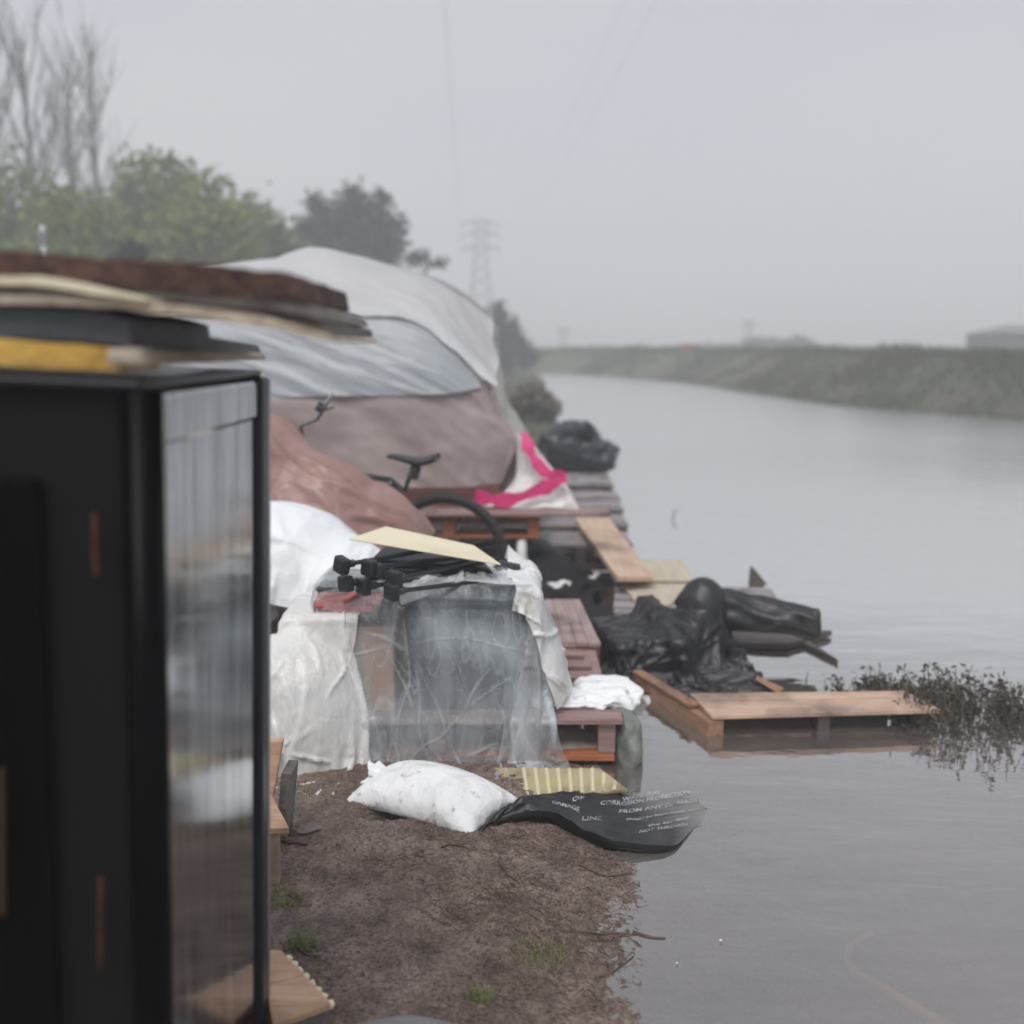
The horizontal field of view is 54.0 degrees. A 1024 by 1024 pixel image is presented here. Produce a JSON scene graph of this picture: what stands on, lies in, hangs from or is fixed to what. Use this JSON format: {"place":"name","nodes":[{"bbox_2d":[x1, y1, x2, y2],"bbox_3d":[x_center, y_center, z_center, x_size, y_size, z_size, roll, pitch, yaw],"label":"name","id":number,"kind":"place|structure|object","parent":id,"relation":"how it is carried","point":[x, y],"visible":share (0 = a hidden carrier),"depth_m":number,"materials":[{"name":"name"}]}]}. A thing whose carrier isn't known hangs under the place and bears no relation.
{"place":"outdoors","nodes":[
{"label":"outdoors","id":0,"kind":"place"},
{"bbox_2d":[270,738,297,883],"bbox_3d":[-0.729,0.857,2.883,0.206,0.337,0.359,-1,9,-7],"label":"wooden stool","id":1,"kind":"object","parent":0,"point":[281,819],"visible":0.36,"depth_m":2.95,"materials":[{"name":"brown wood"}]},
{"bbox_2d":[0,0,1023,345],"label":"sky","id":2,"kind":"structure","parent":0,"point":[846,172],"materials":[{"name":"grey"}]},
{"bbox_2d":[159,346,1023,1023],"bbox_3d":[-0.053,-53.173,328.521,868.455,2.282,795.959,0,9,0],"label":"ground","id":3,"kind":"structure","parent":0,"point":[323,876],"depth_m":2.76,"materials":[{"name":"brown soil"}]},
{"bbox_2d":[0,0,30,214],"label":"bare tree","id":4,"kind":"object","parent":3,"relation":"on","point":[4,86],"visible":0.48,"depth_m":37.98,"materials":[{"name":"grey plant"}]},
{"bbox_2d":[0,141,84,250],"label":"bushy tree","id":5,"kind":"object","parent":3,"relation":"on","point":[9,229],"visible":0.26,"depth_m":28.33,"materials":[{"name":"green plant"}]},
{"bbox_2d":[37,225,48,252],"bbox_3d":[-8.145,-3.386,17.684,0.160,3.214,0.100,0,9,0],"label":"pale post","id":6,"kind":"object","parent":3,"relation":"on","point":[43,238],"visible":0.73,"depth_m":17.42,"materials":[{"name":"white plastic"}]},
{"bbox_2d":[0,0,92,222],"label":"bare tree","id":7,"kind":"object","parent":3,"relation":"on","point":[23,88],"visible":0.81,"depth_m":36.06,"materials":[{"name":"grey plant"}]},
{"bbox_2d":[4,1,115,210],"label":"bare tree","id":8,"kind":"object","parent":3,"relation":"on","point":[69,172],"visible":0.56,"depth_m":38.90,"materials":[{"name":"grey plant"}]},
{"bbox_2d":[4,167,151,260],"bbox_3d":[-11.434,-5.980,26.205,3.800,5.988,4.065,9,13,44],"label":"bushy tree","id":9,"kind":"object","parent":3,"relation":"on","point":[71,228],"visible":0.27,"depth_m":25.85,"materials":[{"name":"green plant"}]},
{"bbox_2d":[42,0,137,247],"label":"bare tree","id":10,"kind":"object","parent":3,"relation":"on","point":[92,151],"visible":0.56,"depth_m":37.15,"materials":[{"name":"grey plant"}]},
{"bbox_2d":[104,238,152,260],"bbox_3d":[-7.473,-3.633,19.753,0.946,3.412,0.715,0,9,0],"label":"dark bush","id":11,"kind":"object","parent":3,"relation":"on","point":[130,248],"visible":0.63,"depth_m":19.38,"materials":[{"name":"green plant"}]},
{"bbox_2d":[0,366,270,1023],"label":"cabinet","id":12,"kind":"object","parent":3,"relation":"on","point":[135,569],"visible":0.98,"depth_m":1.42,"materials":[{"name":"black"}]},
{"bbox_2d":[0,339,158,371],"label":"yellow foam block","id":13,"kind":"object","parent":12,"relation":"on","point":[61,355],"depth_m":1.31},
{"bbox_2d":[107,348,265,365],"bbox_3d":[-0.495,-0.251,1.606,0.050,0.023,0.650,0,9,0],"label":"beige foam strip","id":14,"kind":"object","parent":12,"relation":"on","point":[133,357],"visible":1,"depth_m":1.38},
{"bbox_2d":[148,337,260,352],"bbox_3d":[-0.525,-0.274,1.633,0.097,0.047,0.574,0,9,0],"label":"grey rubber roll","id":15,"kind":"object","parent":14,"relation":"on","point":[210,344],"visible":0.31,"depth_m":1.70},
{"bbox_2d":[0,305,209,348],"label":"dark rubber mat","id":16,"kind":"object","parent":15,"relation":"on","point":[128,330],"visible":0.94,"depth_m":1.30,"materials":[{"name":"rubber"}]},
{"bbox_2d":[0,293,376,343],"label":"beige fibreboard","id":17,"kind":"object","parent":16,"relation":"on","point":[111,304],"visible":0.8,"depth_m":1.28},
{"bbox_2d":[0,276,174,302],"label":"pale board","id":18,"kind":"object","parent":17,"relation":"on","point":[39,282],"visible":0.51,"depth_m":1.27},
{"bbox_2d":[0,292,372,337],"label":"dark board","id":19,"kind":"object","parent":17,"relation":"on","point":[331,328],"visible":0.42,"depth_m":1.34,"materials":[{"name":"brown wood"}]},
{"bbox_2d":[0,286,368,326],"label":"grey board","id":20,"kind":"object","parent":19,"relation":"on","point":[286,306],"visible":0.61,"depth_m":1.32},
{"bbox_2d":[301,301,347,316],"bbox_3d":[-0.334,-0.324,1.551,0.122,0.107,0.402,0,9,0],"label":"grey board end","id":21,"kind":"object","parent":20,"relation":"on","point":[321,306],"visible":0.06,"depth_m":1.47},
{"bbox_2d":[0,250,349,311],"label":"brown crumbly board","id":22,"kind":"object","parent":21,"relation":"on","point":[181,276],"visible":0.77,"depth_m":1.31,"materials":[{"name":"wood"}]},
{"bbox_2d":[87,140,235,315],"bbox_3d":[-10.865,-7.446,30.492,4.780,7.402,4.850,-6,11,-32],"label":"bushy tree","id":23,"kind":"object","parent":3,"relation":"on","point":[151,180],"visible":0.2,"depth_m":29.97,"materials":[{"name":"green plant"}]},
{"bbox_2d":[140,159,270,264],"bbox_3d":[-8.666,-6.619,28.655,3.964,6.422,4.333,0,9,0],"label":"bushy tree","id":24,"kind":"object","parent":3,"relation":"on","point":[207,237],"visible":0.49,"depth_m":27.43,"materials":[{"name":"green plant"}]},
{"bbox_2d":[223,181,313,259],"bbox_3d":[-7.591,-7.278,32.025,4.098,6.677,3.067,0,9,0],"label":"bushy tree","id":25,"kind":"object","parent":3,"relation":"on","point":[278,243],"visible":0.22,"depth_m":31.44,"materials":[{"name":"green plant"}]},
{"bbox_2d":[270,882,304,908],"bbox_3d":[-0.610,1.018,2.680,0.134,0.036,0.133,-6,11,-30],"label":"grass tuft","id":26,"kind":"object","parent":3,"relation":"on","point":[300,899],"visible":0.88,"depth_m":2.67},
{"bbox_2d":[268,950,334,1023],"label":"wooden crate","id":27,"kind":"object","parent":3,"relation":"on","point":[297,996],"visible":0.9,"depth_m":2.14,"materials":[{"name":"brown wood"}]},
{"bbox_2d":[285,927,321,952],"bbox_3d":[-0.516,1.052,2.460,0.118,0.040,0.095,0,9,0],"label":"grass tuft","id":28,"kind":"object","parent":3,"relation":"on","point":[302,936],"visible":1,"depth_m":2.46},
{"bbox_2d":[297,823,321,832],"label":"dead leaf","id":29,"kind":"object","parent":3,"relation":"on","point":[302,828],"visible":1,"depth_m":3.04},
{"bbox_2d":[270,592,370,795],"bbox_3d":[-0.798,0.627,3.623,0.682,0.543,0.764,0,9,0],"label":"milky sheet","id":30,"kind":"object","parent":3,"relation":"on","point":[318,709],"visible":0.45,"depth_m":3.52,"materials":[{"name":"plastic"}]},
{"bbox_2d":[271,501,408,658],"bbox_3d":[-0.955,0.348,4.399,1.222,0.817,0.754,0,9,0],"label":"white tarp","id":31,"kind":"object","parent":3,"relation":"on","point":[309,544],"visible":0.18,"depth_m":4.16,"materials":[{"name":"plastic"}]},
{"bbox_2d":[271,412,435,549],"bbox_3d":[-1.254,0.044,5.025,1.751,1.193,0.950,0,9,0],"label":"pink brown tarp","id":32,"kind":"object","parent":3,"relation":"on","point":[353,498],"visible":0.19,"depth_m":4.75,"materials":[{"name":"plastic"}]},
{"bbox_2d":[293,175,449,273],"bbox_3d":[-5.603,-9.081,39.246,6.092,7.895,3.150,-3,10,-17],"label":"dark evergreen tree","id":33,"kind":"object","parent":3,"relation":"on","point":[364,230],"visible":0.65,"depth_m":38.49,"materials":[{"name":"green plant"}]},
{"bbox_2d":[299,392,507,561],"bbox_3d":[-0.888,-0.036,5.396,1.698,1.223,0.448,3,10,20],"label":"bicycle","id":34,"kind":"object","parent":3,"relation":"on","point":[484,515],"visible":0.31,"depth_m":5.33,"materials":[{"name":"metal"}]},
{"bbox_2d":[358,1015,454,1023],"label":"grey plastic disc","id":35,"kind":"object","parent":3,"relation":"on","point":[407,1019],"visible":1,"depth_m":2.15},
{"bbox_2d":[348,760,517,832],"bbox_3d":[-0.266,0.901,3.272,0.506,0.147,0.305,6,11,30],"label":"sandbag","id":36,"kind":"object","parent":3,"relation":"on","point":[448,796],"visible":0.96,"depth_m":3.18,"materials":[{"name":"fabric"}]},
{"bbox_2d":[270,749,629,1022],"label":"mud crumbs","id":37,"kind":"object","parent":3,"relation":"on","point":[478,941],"visible":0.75,"depth_m":2.61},
{"bbox_2d":[270,746,645,1023],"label":"straw litter","id":38,"kind":"object","parent":3,"relation":"on","point":[534,923],"visible":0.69,"depth_m":2.60,"materials":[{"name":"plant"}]},
{"bbox_2d":[458,527,502,544],"bbox_3d":[-0.207,0.234,6.729,0.300,0.270,0.030,0,9,0],"label":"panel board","id":39,"kind":"object","parent":3,"relation":"on","point":[470,541],"visible":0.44,"depth_m":6.70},
{"bbox_2d":[462,218,499,313],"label":"lattice pylon","id":40,"kind":"object","parent":3,"relation":"on","point":[486,234],"visible":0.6,"depth_m":130.75,"materials":[{"name":"silver metal"}]},
{"bbox_2d":[465,975,502,1003],"bbox_3d":[-0.065,1.096,2.293,0.090,0.034,0.086,-6,11,-30],"label":"grass tuft","id":41,"kind":"object","parent":3,"relation":"on","point":[478,992],"visible":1,"depth_m":2.29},
{"bbox_2d":[368,640,622,760],"bbox_3d":[-0.268,0.741,4.094,1.330,0.159,0.985,0,9,0],"label":"pallet","id":42,"kind":"object","parent":3,"relation":"on","point":[604,722],"visible":0.27,"depth_m":3.65,"materials":[{"name":"red wood"}]},
{"bbox_2d":[353,607,404,709],"bbox_3d":[-0.600,0.551,3.849,0.340,0.312,0.380,0,9,0],"label":"cardboard box","id":43,"kind":"object","parent":42,"relation":"on","point":[382,673],"visible":0.35,"depth_m":3.67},
{"bbox_2d":[316,570,398,622],"bbox_3d":[-0.565,0.321,3.821,0.300,0.145,0.320,0,9,0],"label":"dark tub","id":44,"kind":"object","parent":43,"relation":"on","point":[385,612],"visible":0.28,"depth_m":3.69,"materials":[{"name":"plastic"}]},
{"bbox_2d":[313,587,382,614],"bbox_3d":[-0.581,0.331,3.655,0.282,0.129,0.041,0,9,0],"label":"red cloth","id":45,"kind":"object","parent":44,"relation":"on","point":[351,602],"visible":0.63,"depth_m":3.66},
{"bbox_2d":[364,546,520,586],"bbox_3d":[-0.258,0.217,3.800,0.606,0.146,0.248,0,9,0],"label":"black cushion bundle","id":46,"kind":"object","parent":44,"relation":"on","point":[474,568],"visible":0.38,"depth_m":3.71,"materials":[{"name":"black"}]},
{"bbox_2d":[360,556,461,576],"bbox_3d":[-0.332,0.169,3.609,0.060,0.080,0.519,8,12,40],"label":"footed rod","id":47,"kind":"object","parent":46,"relation":"on","point":[370,567],"visible":0.95,"depth_m":3.47,"materials":[{"name":"grey"}]},
{"bbox_2d":[398,583,527,708],"bbox_3d":[-0.165,0.485,3.828,0.490,0.448,0.430,0,9,0],"label":"storage bin","id":48,"kind":"object","parent":42,"relation":"on","point":[447,684],"visible":0.72,"depth_m":3.65,"materials":[{"name":"plastic"}]},
{"bbox_2d":[276,565,561,781],"bbox_3d":[-0.385,0.570,3.657,1.178,0.642,0.845,0,9,0],"label":"plastic sheeting","id":49,"kind":"object","parent":48,"relation":"on","point":[444,636],"visible":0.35,"depth_m":3.58,"materials":[{"name":"white"}]},
{"bbox_2d":[383,581,482,601],"bbox_3d":[-0.228,0.248,3.558,0.519,0.069,0.062,-8,12,-41],"label":"footed rod","id":50,"kind":"object","parent":49,"relation":"on","point":[392,592],"visible":0.95,"depth_m":3.42,"materials":[{"name":"grey"}]},
{"bbox_2d":[386,557,491,587],"bbox_3d":[-0.246,0.199,3.605,0.059,0.060,0.518,8,12,40],"label":"footed rod","id":51,"kind":"object","parent":50,"relation":"on","point":[396,577],"visible":0.77,"depth_m":3.49,"materials":[{"name":"grey"}]},
{"bbox_2d":[403,561,532,603],"bbox_3d":[-0.185,0.247,3.735,0.522,0.101,0.386,0,9,0],"label":"cloudy film strip","id":52,"kind":"object","parent":49,"relation":"on","point":[501,577],"visible":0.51,"depth_m":3.62,"materials":[{"name":"white plastic"}]},
{"bbox_2d":[356,575,445,595],"bbox_3d":[-0.326,0.236,3.619,0.519,0.064,0.058,-8,12,-39],"label":"footed rod","id":53,"kind":"object","parent":52,"relation":"on","point":[364,586],"visible":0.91,"depth_m":3.46,"materials":[{"name":"grey"}]},
{"bbox_2d":[337,567,430,592],"bbox_3d":[-0.392,0.220,3.606,0.518,0.064,0.064,-8,13,-41],"label":"footed rod","id":54,"kind":"object","parent":53,"relation":"on","point":[347,583],"visible":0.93,"depth_m":3.44,"materials":[{"name":"grey"}]},
{"bbox_2d":[333,551,424,575],"bbox_3d":[-0.416,0.151,3.582,0.066,0.067,0.519,8,13,41],"label":"footed rod","id":55,"kind":"object","parent":54,"relation":"on","point":[342,565],"visible":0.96,"depth_m":3.41,"materials":[{"name":"grey"}]},
{"bbox_2d":[349,526,500,564],"bbox_3d":[-0.309,0.117,3.719,0.538,0.097,0.300,0,9,0],"label":"cream board","id":56,"kind":"object","parent":55,"relation":"on","point":[396,538],"visible":1,"depth_m":3.67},
{"bbox_2d":[505,545,572,708],"bbox_3d":[0.100,0.417,3.810,0.254,0.519,0.518,0,9,0],"label":"milky sheet","id":57,"kind":"object","parent":49,"relation":"on","point":[529,604],"visible":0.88,"depth_m":3.62,"materials":[{"name":"plastic"}]},
{"bbox_2d":[473,728,508,748],"bbox_3d":[-0.032,0.850,3.778,0.226,0.029,0.204,-1,9,-6],"label":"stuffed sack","id":58,"kind":"object","parent":42,"relation":"in","point":[484,739],"visible":0.61,"depth_m":3.75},
{"bbox_2d":[540,728,596,748],"bbox_3d":[0.228,0.850,3.777,0.225,0.030,0.204,-1,9,-6],"label":"stuffed sack","id":59,"kind":"object","parent":42,"relation":"in","point":[570,738],"visible":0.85,"depth_m":3.75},
{"bbox_2d":[532,687,612,708],"bbox_3d":[0.224,0.711,3.797,0.338,0.067,0.228,0,9,0],"label":"folded white sack","id":60,"kind":"object","parent":42,"relation":"on","point":[578,698],"visible":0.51,"depth_m":3.74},
{"bbox_2d":[573,675,643,710],"bbox_3d":[0.362,0.708,3.893,0.298,0.104,0.288,0,9,0],"label":"white sack","id":61,"kind":"object","parent":42,"relation":"on","point":[623,691],"visible":0.62,"depth_m":3.85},
{"bbox_2d":[484,299,541,374],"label":"conical evergreen tree","id":62,"kind":"object","parent":3,"relation":"on","point":[516,350],"visible":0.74,"depth_m":47.02,"materials":[{"name":"green plant"}]},
{"bbox_2d":[472,528,558,560],"bbox_3d":[-0.020,0.221,6.879,0.643,0.217,0.448,-1,9,-6],"label":"dark sack","id":63,"kind":"object","parent":3,"relation":"on","point":[542,543],"visible":0.33,"depth_m":6.71,"materials":[{"name":"black"}]},
{"bbox_2d":[516,538,527,559],"bbox_3d":[0.060,0.302,6.324,0.076,0.278,0.076,0,9,0],"label":"pipe leg","id":64,"kind":"object","parent":3,"relation":"on","point":[521,548],"visible":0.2,"depth_m":6.29,"materials":[{"name":"white plastic"}]},
{"bbox_2d":[398,488,539,537],"bbox_3d":[-0.397,-0.005,6.841,1.158,0.145,1.201,0,9,0],"label":"platform pallet","id":65,"kind":"object","parent":64,"relation":"on","point":[413,494],"visible":0.23,"depth_m":6.37,"materials":[{"name":"orange wood"}]},
{"bbox_2d":[155,247,525,493],"bbox_3d":[-1.459,-1.098,7.614,3.149,1.784,2.652,0,9,0],"label":"tarpaulin tent","id":66,"kind":"object","parent":65,"relation":"on","point":[422,376],"visible":0.72,"depth_m":6.43,"materials":[{"name":"fabric"}]},
{"bbox_2d":[482,433,578,508],"bbox_3d":[0.108,-0.259,6.389,0.654,0.473,0.213,1,9,6],"label":"skirt sheet","id":67,"kind":"object","parent":66,"relation":"hanging from","point":[527,476],"visible":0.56,"depth_m":6.42,"materials":[{"name":"fabric"}]},
{"bbox_2d":[519,431,565,478],"bbox_3d":[0.190,-0.346,6.333,0.327,0.316,0.054,5,11,27],"label":"pink ribbon","id":68,"kind":"object","parent":67,"relation":"attached to","point":[540,467],"visible":1,"depth_m":6.34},
{"bbox_2d":[501,433,516,492],"bbox_3d":[-0.008,-0.278,6.563,0.135,0.465,0.135,0,9,0],"label":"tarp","id":69,"kind":"object","parent":65,"relation":"on","point":[509,478],"visible":0.27,"depth_m":6.51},
{"bbox_2d":[419,508,609,515],"bbox_3d":[-0.071,0.000,6.284,1.350,0.018,0.240,0,9,0],"label":"platform board","id":70,"kind":"object","parent":65,"relation":"on","point":[530,512],"visible":0.54,"depth_m":6.21,"materials":[{"name":"red wood"}]},
{"bbox_2d":[473,473,567,507],"bbox_3d":[0.052,-0.134,6.290,0.594,0.216,0.010,0,9,-2],"label":"pink ribbon","id":71,"kind":"object","parent":70,"relation":"on","point":[510,499],"visible":0.94,"depth_m":6.29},
{"bbox_2d":[502,370,551,444],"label":"bank grass","id":72,"kind":"structure","parent":3,"relation":"on","point":[511,391],"depth_m":36.70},
{"bbox_2d":[508,380,562,421],"bbox_3d":[0.339,-1.977,18.964,1.289,1.041,1.186,0,9,0],"label":"brown reed bush","id":73,"kind":"object","parent":3,"relation":"on","point":[531,401],"visible":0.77,"depth_m":18.77,"materials":[{"name":"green plant"}]},
{"bbox_2d":[510,934,571,970],"bbox_3d":[0.066,1.079,2.456,0.161,0.041,0.123,0,9,0],"label":"grass tuft","id":74,"kind":"object","parent":3,"relation":"on","point":[540,956],"visible":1,"depth_m":2.46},
{"bbox_2d":[495,767,626,794],"bbox_3d":[0.158,0.923,3.414,0.457,0.027,0.231,0,9,0],"label":"ribbed board","id":75,"kind":"object","parent":3,"relation":"on","point":[546,780],"visible":0.81,"depth_m":3.43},
{"bbox_2d":[530,553,612,619],"bbox_3d":[0.276,0.416,5.986,0.588,0.134,1.272,0,9,0],"label":"dark tarp","id":76,"kind":"object","parent":3,"relation":"on","point":[583,587],"visible":0.52,"depth_m":6.17,"materials":[{"name":"black"}]},
{"bbox_2d":[544,599,600,670],"bbox_3d":[0.283,0.609,4.894,0.228,0.180,0.782,0,9,0],"label":"deck section","id":77,"kind":"object","parent":3,"relation":"on","point":[573,625],"visible":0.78,"depth_m":4.79,"materials":[{"name":"red wood"}]},
{"bbox_2d":[478,790,709,853],"bbox_3d":[0.414,0.965,3.203,1.111,0.170,0.404,-3,10,-17],"label":"printed black sheet","id":78,"kind":"object","parent":3,"relation":"on","point":[641,824],"visible":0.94,"depth_m":3.14,"materials":[{"name":"black"}]},
{"bbox_2d":[614,707,642,767],"bbox_3d":[0.424,0.850,3.773,0.125,0.247,0.358,0,9,0],"label":"grey green sack","id":79,"kind":"object","parent":3,"relation":"on","point":[628,753],"visible":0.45,"depth_m":3.63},
{"bbox_2d":[741,319,755,339],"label":"lattice pylon","id":80,"kind":"object","parent":3,"relation":"on","point":[748,323],"visible":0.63,"depth_m":186.69,"materials":[{"name":"silver metal"}]},
{"bbox_2d":[501,338,1023,420],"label":"bank scrub","id":81,"kind":"object","parent":3,"relation":"on","point":[758,383],"visible":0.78,"depth_m":28.97,"materials":[{"name":"plant"}]},
{"bbox_2d":[740,334,819,347],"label":"hazy thicket","id":82,"kind":"object","parent":3,"relation":"on","point":[795,340],"visible":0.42,"depth_m":92.92,"materials":[{"name":"grey plant"}]},
{"bbox_2d":[966,325,1023,348],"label":"shed","id":83,"kind":"structure","parent":3,"relation":"on","point":[1008,336],"depth_m":59.84,"materials":[{"name":"grey"}]},
{"bbox_2d":[367,373,1023,1023],"bbox_3d":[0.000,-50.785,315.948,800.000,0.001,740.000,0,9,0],"label":"river water","id":84,"kind":"structure","parent":0,"point":[859,871],"depth_m":3.83,"materials":[{"name":"liquid"}]},
{"bbox_2d":[542,500,623,528],"bbox_3d":[0.565,0.020,8.556,0.729,0.160,0.472,-1,9,0],"label":"weathered pallet","id":85,"kind":"object","parent":84,"relation":"on","point":[613,507],"visible":0.33,"depth_m":8.49,"materials":[{"name":"grey wood"}]},
{"bbox_2d":[539,514,628,532],"bbox_3d":[0.521,0.137,7.806,0.729,0.160,0.472,-1,9,1],"label":"weathered pallet","id":86,"kind":"object","parent":84,"relation":"on","point":[620,523],"visible":0.3,"depth_m":7.70,"materials":[{"name":"grey wood"}]},
{"bbox_2d":[540,532,633,566],"bbox_3d":[0.470,0.260,7.123,0.729,0.160,0.472,0,9,0],"label":"weathered pallet","id":87,"kind":"object","parent":84,"relation":"on","point":[578,543],"visible":0.35,"depth_m":7.01,"materials":[{"name":"grey wood"}]},
{"bbox_2d":[574,518,652,581],"bbox_3d":[0.652,0.226,6.534,0.256,0.079,1.786,-1,9,-4],"label":"wide plank","id":88,"kind":"object","parent":87,"relation":"on","point":[616,553],"visible":1,"depth_m":6.34,"materials":[{"name":"brown wood"}]},
{"bbox_2d":[566,471,609,490],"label":"weathered pallet","id":89,"kind":"object","parent":84,"relation":"on","point":[574,474],"visible":0.26,"depth_m":10.55,"materials":[{"name":"grey wood"}]},
{"bbox_2d":[536,420,619,472],"bbox_3d":[0.715,-0.698,10.941,0.909,0.635,0.753,0,9,0],"label":"bin bag","id":90,"kind":"object","parent":89,"relation":"on","point":[574,445],"visible":0.9,"depth_m":10.67,"materials":[{"name":"black"}]},
{"bbox_2d":[565,478,613,500],"bbox_3d":[0.637,-0.230,10.024,0.729,0.160,0.472,1,9,1],"label":"weathered pallet","id":91,"kind":"object","parent":84,"relation":"on","point":[576,484],"visible":0.34,"depth_m":9.91,"materials":[{"name":"grey wood"}]},
{"bbox_2d":[571,491,620,503],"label":"weathered pallet","id":92,"kind":"object","parent":84,"relation":"on","point":[589,495],"visible":0.34,"depth_m":9.19,"materials":[{"name":"grey wood"}]},
{"bbox_2d":[613,586,676,614],"bbox_3d":[0.756,0.588,5.390,0.427,0.140,1.000,1,9,7],"label":"lattice pallet","id":93,"kind":"object","parent":84,"relation":"on","point":[624,602],"visible":0.2,"depth_m":5.49,"materials":[{"name":"grey wood"}]},
{"bbox_2d":[620,582,687,606],"bbox_3d":[0.859,0.466,5.643,0.451,0.018,0.562,0,9,0],"label":"plywood sheet","id":94,"kind":"object","parent":93,"relation":"on","point":[666,593],"visible":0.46,"depth_m":5.74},
{"bbox_2d":[609,559,693,581],"bbox_3d":[0.840,0.357,6.154,0.500,0.015,0.570,0,9,0],"label":"plywood sheet","id":95,"kind":"object","parent":94,"relation":"on","point":[668,570],"visible":0.56,"depth_m":6.12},
{"bbox_2d":[590,594,771,697],"bbox_3d":[0.753,0.578,4.719,0.812,0.331,0.947,0,9,0],"label":"crumpled black plastic","id":96,"kind":"object","parent":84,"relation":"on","point":[683,651],"visible":0.72,"depth_m":4.66,"materials":[{"name":"plastic"}]},
{"bbox_2d":[674,577,743,645],"bbox_3d":[0.949,0.466,4.900,0.317,0.300,0.313,0,9,0],"label":"black plastic hump","id":97,"kind":"object","parent":96,"relation":"on","point":[702,593],"visible":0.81,"depth_m":4.81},
{"bbox_2d":[722,588,820,639],"bbox_3d":[1.188,0.485,4.891,0.605,0.225,0.221,2,10,15],"label":"black plastic roll","id":98,"kind":"object","parent":96,"relation":"on","point":[746,612],"visible":0.76,"depth_m":4.80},
{"bbox_2d":[721,587,777,598],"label":"floating pallet","id":99,"kind":"object","parent":84,"relation":"on","point":[760,591],"visible":0.13,"depth_m":5.95,"materials":[{"name":"grey wood"}]},
{"bbox_2d":[748,566,766,583],"bbox_3d":[1.572,0.401,6.424,0.110,0.110,0.030,0,9,0],"label":"broken board end","id":100,"kind":"object","parent":84,"relation":"on","point":[755,577],"visible":1,"depth_m":6.41,"materials":[{"name":"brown wood"}]},
{"bbox_2d":[732,630,831,648],"bbox_3d":[1.296,0.649,5.141,0.688,0.030,0.348,2,10,11],"label":"wet board","id":101,"kind":"object","parent":84,"relation":"on","point":[753,640],"visible":0.47,"depth_m":5.08,"materials":[{"name":"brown wood"}]},
{"bbox_2d":[632,669,939,736],"bbox_3d":[1.114,0.791,4.208,1.154,0.105,0.621,0,9,0],"label":"broken pallet","id":102,"kind":"object","parent":84,"relation":"on","point":[707,714],"visible":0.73,"depth_m":4.04,"materials":[{"name":"beige wood"}]},
{"bbox_2d":[801,640,837,663],"bbox_3d":[1.498,0.688,4.992,0.059,0.032,0.421,-1,9,-8],"label":"floating stick","id":103,"kind":"object","parent":84,"relation":"on","point":[811,646],"visible":0.64,"depth_m":4.96,"materials":[{"name":"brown wood"}]},
{"bbox_2d":[820,663,905,691],"bbox_3d":[1.549,0.751,4.403,0.381,0.155,0.287,-4,10,-22],"label":"water weed","id":104,"kind":"object","parent":84,"relation":"on","point":[859,685],"visible":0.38,"depth_m":4.39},
{"bbox_2d":[869,663,980,710],"bbox_3d":[1.749,0.752,4.295,0.408,0.206,0.482,0,9,0],"label":"water weed","id":105,"kind":"object","parent":84,"relation":"on","point":[913,689],"visible":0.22,"depth_m":4.28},
{"bbox_2d":[873,660,1023,743],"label":"water weed","id":106,"kind":"object","parent":84,"relation":"on","point":[959,706],"visible":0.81,"depth_m":4.03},
{"bbox_2d":[981,681,1023,721],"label":"water weed","id":107,"kind":"object","parent":84,"relation":"on","point":[1009,698],"visible":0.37,"depth_m":4.11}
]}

